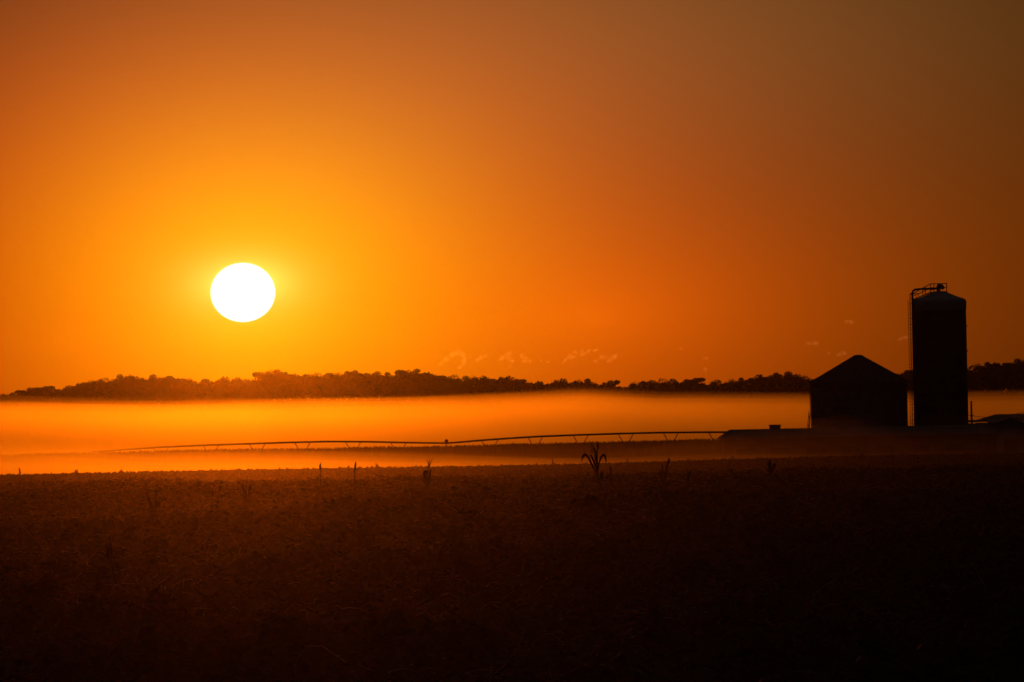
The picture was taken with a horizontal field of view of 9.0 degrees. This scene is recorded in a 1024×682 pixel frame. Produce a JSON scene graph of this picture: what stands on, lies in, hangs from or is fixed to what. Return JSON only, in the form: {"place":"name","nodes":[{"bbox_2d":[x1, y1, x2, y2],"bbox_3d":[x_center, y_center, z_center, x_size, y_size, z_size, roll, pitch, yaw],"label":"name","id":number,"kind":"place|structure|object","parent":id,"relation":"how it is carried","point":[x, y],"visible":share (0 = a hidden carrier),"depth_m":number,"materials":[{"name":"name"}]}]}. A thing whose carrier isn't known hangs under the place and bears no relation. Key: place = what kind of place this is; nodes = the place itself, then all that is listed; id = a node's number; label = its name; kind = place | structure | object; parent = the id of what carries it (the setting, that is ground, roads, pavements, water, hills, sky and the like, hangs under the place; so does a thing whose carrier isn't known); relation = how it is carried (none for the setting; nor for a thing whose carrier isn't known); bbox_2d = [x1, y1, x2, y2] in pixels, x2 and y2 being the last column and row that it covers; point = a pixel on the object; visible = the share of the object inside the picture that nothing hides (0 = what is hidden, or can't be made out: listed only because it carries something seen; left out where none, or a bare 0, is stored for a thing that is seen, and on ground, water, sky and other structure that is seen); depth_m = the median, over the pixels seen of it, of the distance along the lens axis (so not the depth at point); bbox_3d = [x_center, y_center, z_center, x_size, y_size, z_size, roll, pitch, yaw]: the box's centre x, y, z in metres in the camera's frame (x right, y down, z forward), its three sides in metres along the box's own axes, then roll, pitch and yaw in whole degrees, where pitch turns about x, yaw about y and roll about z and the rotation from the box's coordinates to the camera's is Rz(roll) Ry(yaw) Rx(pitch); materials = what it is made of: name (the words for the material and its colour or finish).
{"place":"outdoors","nodes":[
{"label":"outdoors","id":0,"kind":"place"},
{"bbox_2d":[0,393,1023,681],"bbox_3d":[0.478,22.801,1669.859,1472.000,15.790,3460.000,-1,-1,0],"label":"ground","id":1,"kind":"structure","parent":0,"point":[140,431],"depth_m":2233.00,"materials":[{"name":"soil"}]},
{"bbox_2d":[0,394,8,427],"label":"tree","id":2,"kind":"object","parent":1,"relation":"on","point":[4,407],"visible":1,"depth_m":2502.21,"materials":[{"name":"orange plant"}]},
{"bbox_2d":[1,392,16,427],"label":"tree","id":3,"kind":"object","parent":1,"relation":"on","point":[9,404],"visible":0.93,"depth_m":2505.26,"materials":[{"name":"orange plant"}]},
{"bbox_2d":[9,390,30,426],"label":"tree","id":4,"kind":"object","parent":1,"relation":"on","point":[19,393],"visible":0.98,"depth_m":2504.55,"materials":[{"name":"orange plant"}]},
{"bbox_2d":[17,387,40,425],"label":"tree","id":5,"kind":"object","parent":1,"relation":"on","point":[23,406],"visible":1,"depth_m":2495.44,"materials":[{"name":"orange plant"}]},
{"bbox_2d":[37,385,55,423],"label":"tree","id":6,"kind":"object","parent":1,"relation":"on","point":[51,387],"visible":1,"depth_m":2501.66,"materials":[{"name":"orange plant"}]},
{"bbox_2d":[52,386,74,421],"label":"tree","id":7,"kind":"object","parent":1,"relation":"on","point":[63,410],"visible":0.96,"depth_m":2499.17,"materials":[{"name":"orange plant"}]},
{"bbox_2d":[62,382,96,421],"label":"tree","id":8,"kind":"object","parent":1,"relation":"on","point":[79,399],"visible":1,"depth_m":2473.87,"materials":[{"name":"plant"}]},
{"bbox_2d":[87,379,108,416],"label":"tree","id":9,"kind":"object","parent":1,"relation":"on","point":[95,382],"visible":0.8,"depth_m":2506.97,"materials":[{"name":"plant"}]},
{"bbox_2d":[97,377,118,412],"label":"tree","id":10,"kind":"object","parent":1,"relation":"on","point":[109,390],"visible":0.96,"depth_m":2505.18,"materials":[{"name":"plant"}]},
{"bbox_2d":[106,536,121,594],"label":"corn plant","id":11,"kind":"object","parent":1,"relation":"on","point":[116,564],"visible":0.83,"depth_m":70.97,"materials":[{"name":"black plant"}]},
{"bbox_2d":[114,374,135,414],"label":"tree","id":12,"kind":"object","parent":1,"relation":"on","point":[129,386],"visible":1,"depth_m":2490.11,"materials":[{"name":"plant"}]},
{"bbox_2d":[123,376,154,413],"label":"tree","id":13,"kind":"object","parent":1,"relation":"on","point":[138,389],"visible":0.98,"depth_m":2492.24,"materials":[{"name":"plant"}]},
{"bbox_2d":[146,488,160,517],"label":"corn plant","id":14,"kind":"object","parent":1,"relation":"on","point":[157,503],"visible":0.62,"depth_m":111.44,"materials":[{"name":"brown plant"}]},
{"bbox_2d":[141,374,168,415],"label":"tree","id":15,"kind":"object","parent":1,"relation":"on","point":[161,393],"visible":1,"depth_m":2474.31,"materials":[{"name":"plant"}]},
{"bbox_2d":[160,375,189,415],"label":"tree","id":16,"kind":"object","parent":1,"relation":"on","point":[176,391],"visible":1,"depth_m":2482.59,"materials":[{"name":"plant"}]},
{"bbox_2d":[179,378,201,414],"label":"tree","id":17,"kind":"object","parent":1,"relation":"on","point":[190,395],"visible":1,"depth_m":2500.63,"materials":[{"name":"plant"}]},
{"bbox_2d":[197,379,211,414],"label":"tree","id":18,"kind":"object","parent":1,"relation":"on","point":[203,381],"visible":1,"depth_m":2501.62,"materials":[{"name":"plant"}]},
{"bbox_2d":[209,482,221,514],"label":"corn plant","id":19,"kind":"object","parent":1,"relation":"on","point":[212,507],"visible":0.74,"depth_m":114.99,"materials":[{"name":"brown plant"}]},
{"bbox_2d":[203,376,235,413],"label":"tree","id":20,"kind":"object","parent":1,"relation":"on","point":[223,379],"visible":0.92,"depth_m":2494.11,"materials":[{"name":"plant"}]},
{"bbox_2d":[218,377,246,416],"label":"tree","id":21,"kind":"object","parent":1,"relation":"on","point":[231,398],"visible":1,"depth_m":2473.40,"materials":[{"name":"plant"}]},
{"bbox_2d":[242,483,250,509],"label":"corn plant","id":22,"kind":"object","parent":1,"relation":"on","point":[246,496],"visible":0.89,"depth_m":120.94,"materials":[{"name":"brown plant"}]},
{"bbox_2d":[242,379,257,412],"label":"tree","id":23,"kind":"object","parent":1,"relation":"on","point":[245,381],"visible":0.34,"depth_m":2509.52,"materials":[{"name":"plant"}]},
{"bbox_2d":[244,372,269,413],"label":"tree","id":24,"kind":"object","parent":1,"relation":"on","point":[256,390],"visible":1,"depth_m":2481.59,"materials":[{"name":"plant"}]},
{"bbox_2d":[262,369,282,409],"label":"tree","id":25,"kind":"object","parent":1,"relation":"on","point":[269,373],"visible":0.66,"depth_m":2508.02,"materials":[{"name":"plant"}]},
{"bbox_2d":[267,371,302,411],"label":"tree","id":26,"kind":"object","parent":1,"relation":"on","point":[284,388],"visible":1,"depth_m":2482.76,"materials":[{"name":"plant"}]},
{"bbox_2d":[291,374,307,408],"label":"tree","id":27,"kind":"object","parent":1,"relation":"on","point":[295,389],"visible":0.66,"depth_m":2512.50,"materials":[{"name":"plant"}]},
{"bbox_2d":[299,372,327,409],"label":"tree","id":28,"kind":"object","parent":1,"relation":"on","point":[312,388],"visible":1,"depth_m":2493.11,"materials":[{"name":"plant"}]},
{"bbox_2d":[319,463,322,501],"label":"corn plant","id":29,"kind":"object","parent":1,"relation":"on","point":[320,482],"visible":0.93,"depth_m":126.97,"materials":[{"name":"brown plant"}]},
{"bbox_2d":[312,375,329,408],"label":"tree","id":30,"kind":"object","parent":1,"relation":"on","point":[324,390],"visible":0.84,"depth_m":2509.76,"materials":[{"name":"plant"}]},
{"bbox_2d":[325,373,334,394],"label":"tree","id":31,"kind":"object","parent":1,"relation":"on","point":[328,374],"visible":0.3,"depth_m":2547.89,"materials":[{"name":"plant"}]},
{"bbox_2d":[325,371,357,410],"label":"tree","id":32,"kind":"object","parent":1,"relation":"on","point":[345,390],"visible":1,"depth_m":2480.95,"materials":[{"name":"plant"}]},
{"bbox_2d":[343,370,364,408],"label":"tree","id":33,"kind":"object","parent":1,"relation":"on","point":[353,373],"visible":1,"depth_m":2498.56,"materials":[{"name":"plant"}]},
{"bbox_2d":[352,462,355,495],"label":"corn plant","id":34,"kind":"object","parent":1,"relation":"on","point":[354,478],"visible":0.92,"depth_m":132.47,"materials":[{"name":"brown plant"}]},
{"bbox_2d":[0,438,720,470],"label":"maize crop","id":35,"kind":"object","parent":1,"relation":"on","point":[438,453],"visible":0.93,"depth_m":838.26,"materials":[{"name":"orange plant"}]},
{"bbox_2d":[355,373,372,406],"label":"tree","id":36,"kind":"object","parent":1,"relation":"on","point":[367,375],"visible":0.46,"depth_m":2523.03,"materials":[{"name":"plant"}]},
{"bbox_2d":[364,371,396,406],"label":"tree","id":37,"kind":"object","parent":1,"relation":"on","point":[387,374],"visible":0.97,"depth_m":2504.41,"materials":[{"name":"plant"}]},
{"bbox_2d":[388,369,410,409],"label":"tree","id":38,"kind":"object","parent":1,"relation":"on","point":[398,387],"visible":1,"depth_m":2486.85,"materials":[{"name":"plant"}]},
{"bbox_2d":[92,431,726,452],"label":"irrigation pivot","id":39,"kind":"object","parent":1,"relation":"on","point":[446,442],"visible":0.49,"depth_m":909.88,"materials":[{"name":"metal"}]},
{"bbox_2d":[400,368,431,411],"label":"tree","id":40,"kind":"object","parent":1,"relation":"on","point":[411,386],"visible":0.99,"depth_m":2478.32,"materials":[{"name":"plant"}]},
{"bbox_2d":[417,373,427,408],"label":"tree","id":41,"kind":"object","parent":1,"relation":"on","point":[422,394],"visible":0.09,"depth_m":2520.06,"materials":[{"name":"plant"}]},
{"bbox_2d":[421,458,432,490],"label":"corn plant","id":42,"kind":"object","parent":1,"relation":"on","point":[426,481],"visible":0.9,"depth_m":133.97,"materials":[{"name":"brown plant"}]},
{"bbox_2d":[416,372,445,411],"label":"tree","id":43,"kind":"object","parent":1,"relation":"on","point":[431,378],"visible":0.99,"depth_m":2483.18,"materials":[{"name":"plant"}]},
{"bbox_2d":[434,374,465,413],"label":"tree","id":44,"kind":"object","parent":1,"relation":"on","point":[451,391],"visible":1,"depth_m":2474.15,"materials":[{"name":"plant"}]},
{"bbox_2d":[453,378,468,411],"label":"tree","id":45,"kind":"object","parent":1,"relation":"on","point":[461,393],"visible":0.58,"depth_m":2499.44,"materials":[{"name":"plant"}]},
{"bbox_2d":[461,376,482,413],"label":"tree","id":46,"kind":"object","parent":1,"relation":"on","point":[472,387],"visible":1,"depth_m":2485.69,"materials":[{"name":"plant"}]},
{"bbox_2d":[478,376,498,412],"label":"tree","id":47,"kind":"object","parent":1,"relation":"on","point":[485,379],"visible":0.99,"depth_m":2502.25,"materials":[{"name":"plant"}]},
{"bbox_2d":[485,376,522,415],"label":"tree","id":48,"kind":"object","parent":1,"relation":"on","point":[508,392],"visible":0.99,"depth_m":2483.66,"materials":[{"name":"plant"}]},
{"bbox_2d":[0,451,1023,681],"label":"ground cover","id":49,"kind":"object","parent":1,"relation":"on","point":[141,640],"visible":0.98,"depth_m":73.16,"materials":[{"name":"brown plant"}]},
{"bbox_2d":[0,362,1023,428],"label":"woods","id":50,"kind":"object","parent":1,"relation":"on","point":[624,409],"visible":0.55,"depth_m":2492.27,"materials":[{"name":"black plant"}]},
{"bbox_2d":[512,379,531,414],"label":"tree","id":51,"kind":"object","parent":1,"relation":"on","point":[518,381],"visible":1,"depth_m":2499.85,"materials":[{"name":"plant"}]},
{"bbox_2d":[525,381,552,415],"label":"tree","id":52,"kind":"object","parent":1,"relation":"on","point":[537,386],"visible":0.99,"depth_m":2499.88,"materials":[{"name":"plant"}]},
{"bbox_2d":[537,381,553,414],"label":"tree","id":53,"kind":"object","parent":1,"relation":"on","point":[544,399],"visible":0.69,"depth_m":2511.01,"materials":[{"name":"plant"}]},
{"bbox_2d":[542,378,576,416],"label":"tree","id":54,"kind":"object","parent":1,"relation":"on","point":[560,382],"visible":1,"depth_m":2497.46,"materials":[{"name":"plant"}]},
{"bbox_2d":[555,382,581,413],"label":"tree","id":55,"kind":"object","parent":1,"relation":"on","point":[568,403],"visible":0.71,"depth_m":2511.19,"materials":[{"name":"plant"}]},
{"bbox_2d":[571,378,599,417],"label":"tree","id":56,"kind":"object","parent":1,"relation":"on","point":[587,380],"visible":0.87,"depth_m":2508.20,"materials":[{"name":"plant"}]},
{"bbox_2d":[581,441,606,491],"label":"corn plant","id":57,"kind":"object","parent":1,"relation":"on","point":[596,463],"visible":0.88,"depth_m":125.47,"materials":[{"name":"black plant"}]},
{"bbox_2d":[586,381,604,416],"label":"tree","id":58,"kind":"object","parent":1,"relation":"on","point":[591,383],"visible":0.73,"depth_m":2515.59,"materials":[{"name":"plant"}]},
{"bbox_2d":[592,382,610,409],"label":"tree","id":59,"kind":"object","parent":1,"relation":"on","point":[604,383],"visible":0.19,"depth_m":2532.38,"materials":[{"name":"plant"}]},
{"bbox_2d":[602,380,627,417],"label":"tree","id":60,"kind":"object","parent":1,"relation":"on","point":[616,382],"visible":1,"depth_m":2500.66,"materials":[{"name":"plant"}]},
{"bbox_2d":[626,381,648,419],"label":"tree","id":61,"kind":"object","parent":1,"relation":"on","point":[634,396],"visible":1,"depth_m":2474.69,"materials":[{"name":"plant"}]},
{"bbox_2d":[644,378,671,417],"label":"tree","id":62,"kind":"object","parent":1,"relation":"on","point":[658,401],"visible":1,"depth_m":2486.33,"materials":[{"name":"plant"}]},
{"bbox_2d":[659,458,669,485],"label":"corn plant","id":63,"kind":"object","parent":1,"relation":"on","point":[663,478],"visible":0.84,"depth_m":131.47,"materials":[{"name":"black plant"}]},
{"bbox_2d":[662,378,700,418],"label":"tree","id":64,"kind":"object","parent":1,"relation":"on","point":[671,396],"visible":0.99,"depth_m":2474.00,"materials":[{"name":"plant"}]},
{"bbox_2d":[687,377,710,417],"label":"tree","id":65,"kind":"object","parent":1,"relation":"on","point":[698,402],"visible":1,"depth_m":2480.15,"materials":[{"name":"plant"}]},
{"bbox_2d":[700,380,725,417],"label":"tree","id":66,"kind":"object","parent":1,"relation":"on","point":[714,399],"visible":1,"depth_m":2480.16,"materials":[{"name":"plant"}]},
{"bbox_2d":[724,377,750,414],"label":"tree","id":67,"kind":"object","parent":1,"relation":"on","point":[740,394],"visible":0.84,"depth_m":2507.05,"materials":[{"name":"plant"}]},
{"bbox_2d":[746,374,780,413],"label":"tree","id":68,"kind":"object","parent":1,"relation":"on","point":[761,383],"visible":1,"depth_m":2486.35,"materials":[{"name":"plant"}]},
{"bbox_2d":[767,459,775,480],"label":"corn plant","id":69,"kind":"object","parent":1,"relation":"on","point":[770,467],"visible":0.88,"depth_m":137.46,"materials":[{"name":"black plant"}]},
{"bbox_2d":[766,371,803,411],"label":"tree","id":70,"kind":"object","parent":1,"relation":"on","point":[789,381],"visible":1,"depth_m":2492.79,"materials":[{"name":"plant"}]},
{"bbox_2d":[782,374,803,410],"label":"tree","id":71,"kind":"object","parent":1,"relation":"on","point":[798,377],"visible":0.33,"depth_m":2520.31,"materials":[{"name":"plant"}]},
{"bbox_2d":[798,375,809,410],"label":"tree","id":72,"kind":"object","parent":1,"relation":"on","point":[804,377],"visible":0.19,"depth_m":2533.06,"materials":[{"name":"plant"}]},
{"bbox_2d":[803,379,813,409],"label":"tree","id":73,"kind":"object","parent":1,"relation":"on","point":[808,399],"visible":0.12,"depth_m":2478.43,"materials":[{"name":"plant"}]},
{"bbox_2d":[717,424,997,458],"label":"long barn","id":74,"kind":"structure","parent":1,"relation":"on","point":[776,441],"depth_m":764.16,"materials":[{"name":"metal"}]},
{"bbox_2d":[736,448,754,455],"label":"window","id":75,"kind":"structure","parent":74,"relation":"in","point":[740,452],"depth_m":764.05,"materials":[{"name":"metal"}]},
{"bbox_2d":[771,448,789,454],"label":"window","id":76,"kind":"structure","parent":74,"relation":"in","point":[774,451],"depth_m":764.05,"materials":[{"name":"metal"}]},
{"bbox_2d":[806,447,824,453],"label":"window","id":77,"kind":"structure","parent":74,"relation":"in","point":[809,450],"depth_m":764.05,"materials":[{"name":"metal"}]},
{"bbox_2d":[841,446,859,452],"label":"window","id":78,"kind":"structure","parent":74,"relation":"in","point":[848,449],"depth_m":764.05,"materials":[{"name":"metal"}]},
{"bbox_2d":[876,445,894,452],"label":"window","id":79,"kind":"structure","parent":74,"relation":"in","point":[879,449],"depth_m":764.05,"materials":[{"name":"metal"}]},
{"bbox_2d":[911,445,929,451],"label":"window","id":80,"kind":"structure","parent":74,"relation":"in","point":[914,448],"depth_m":764.05,"materials":[{"name":"metal"}]},
{"bbox_2d":[946,444,964,450],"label":"window","id":81,"kind":"structure","parent":74,"relation":"in","point":[949,447],"depth_m":764.05,"materials":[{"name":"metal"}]},
{"bbox_2d":[807,355,908,427],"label":"grain bin","id":82,"kind":"object","parent":1,"relation":"on","point":[858,391],"visible":0.59,"depth_m":795.22,"materials":[{"name":"metal"}]},
{"bbox_2d":[904,370,913,410],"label":"tree","id":83,"kind":"object","parent":1,"relation":"on","point":[906,372],"visible":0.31,"depth_m":2475.13,"materials":[{"name":"plant"}]},
{"bbox_2d":[908,283,968,425],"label":"silo","id":84,"kind":"object","parent":1,"relation":"on","point":[939,361],"visible":0.88,"depth_m":797.32,"materials":[{"name":"metal"}]},
{"bbox_2d":[969,401,973,424],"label":"utility pole","id":85,"kind":"object","parent":1,"relation":"on","point":[971,415],"visible":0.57,"depth_m":783.85,"materials":[{"name":"brown wood"}]},
{"bbox_2d":[967,368,984,405],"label":"tree","id":86,"kind":"object","parent":1,"relation":"on","point":[974,388],"visible":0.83,"depth_m":2476.95,"materials":[{"name":"plant"}]},
{"bbox_2d":[971,362,996,402],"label":"tree","id":87,"kind":"object","parent":1,"relation":"on","point":[981,367],"visible":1,"depth_m":2495.99,"materials":[{"name":"black plant"}]},
{"bbox_2d":[966,414,1023,424],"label":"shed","id":88,"kind":"structure","parent":1,"relation":"on","point":[994,417],"depth_m":790.10,"materials":[{"name":"metal"}]},
{"bbox_2d":[984,362,1015,401],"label":"tree","id":89,"kind":"object","parent":1,"relation":"on","point":[1000,382],"visible":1,"depth_m":2484.57,"materials":[{"name":"plant"}]},
{"bbox_2d":[986,417,1023,453],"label":"gabled shed","id":90,"kind":"structure","parent":1,"relation":"on","point":[1008,437],"depth_m":763.92,"materials":[{"name":"metal"}]},
{"bbox_2d":[1004,439,1018,453],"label":"door","id":91,"kind":"structure","parent":90,"relation":"in","point":[1010,445],"depth_m":763.86,"materials":[{"name":"metal"}]},
{"bbox_2d":[1012,358,1023,397],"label":"tree","id":92,"kind":"object","parent":1,"relation":"on","point":[1018,363],"visible":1,"depth_m":2493.20,"materials":[{"name":"black plant"}]},
{"bbox_2d":[0,0,1023,422],"label":"sky","id":93,"kind":"structure","parent":0,"point":[546,191],"materials":[{"name":"orange"}]},
{"bbox_2d":[608,465,610,488],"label":"corn plant","id":94,"kind":"object","parent":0,"point":[609,478],"visible":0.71,"depth_m":132.96,"materials":[{"name":"black plant"}]}
]}

